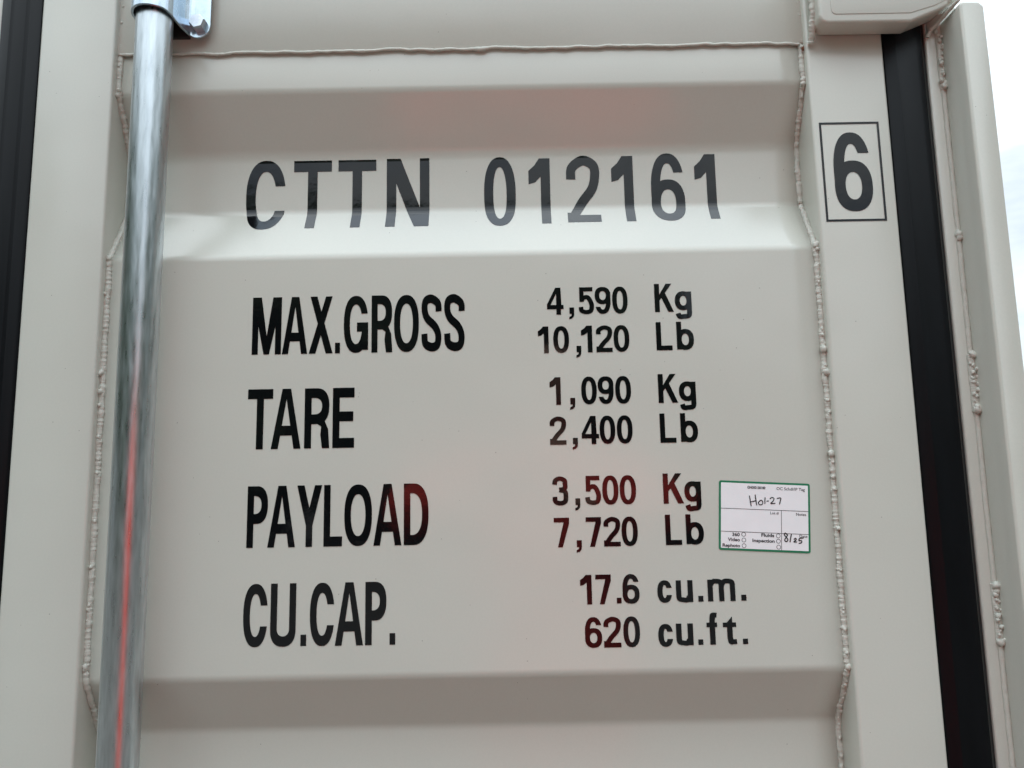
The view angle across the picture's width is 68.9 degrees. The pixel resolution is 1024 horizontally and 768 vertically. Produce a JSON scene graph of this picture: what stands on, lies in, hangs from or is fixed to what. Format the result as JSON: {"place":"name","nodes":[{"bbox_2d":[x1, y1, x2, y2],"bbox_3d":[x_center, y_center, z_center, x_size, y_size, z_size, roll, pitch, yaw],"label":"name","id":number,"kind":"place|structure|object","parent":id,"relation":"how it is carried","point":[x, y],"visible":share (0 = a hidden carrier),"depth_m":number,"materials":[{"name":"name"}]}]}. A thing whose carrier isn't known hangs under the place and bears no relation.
{"place":"outdoors","nodes":[
{"label":"outdoors","id":0,"kind":"place"},
{"bbox_2d":[955,0,1023,366],"label":"sky","id":1,"kind":"structure","parent":0,"point":[1004,19],"materials":[{"name":"white"}]},
{"label":"ground","id":2,"kind":"structure","parent":0,"visible":0},
{"bbox_2d":[922,0,1023,767],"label":"container frame","id":3,"kind":"object","parent":2,"relation":"on","point":[986,340],"visible":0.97,"depth_m":0.84,"materials":[{"name":"beige paint"}]},
{"bbox_2d":[0,0,2,31],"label":"container door","id":4,"kind":"structure","parent":3,"relation":"attached to","point":[1,3],"depth_m":0.92,"materials":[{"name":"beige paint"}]},
{"bbox_2d":[0,0,995,767],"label":"container door","id":5,"kind":"structure","parent":3,"relation":"attached to","point":[408,382],"depth_m":0.86,"materials":[{"name":"beige paint"}]},
{"bbox_2d":[719,480,810,552],"bbox_3d":[0.287,0.150,0.848,0.108,0.083,0.001,-1,-8,0],"label":"inspection sticker","id":6,"kind":"object","parent":5,"relation":"attached to","point":[766,516],"visible":1,"depth_m":0.85,"materials":[{"name":"white paper"}]}
]}

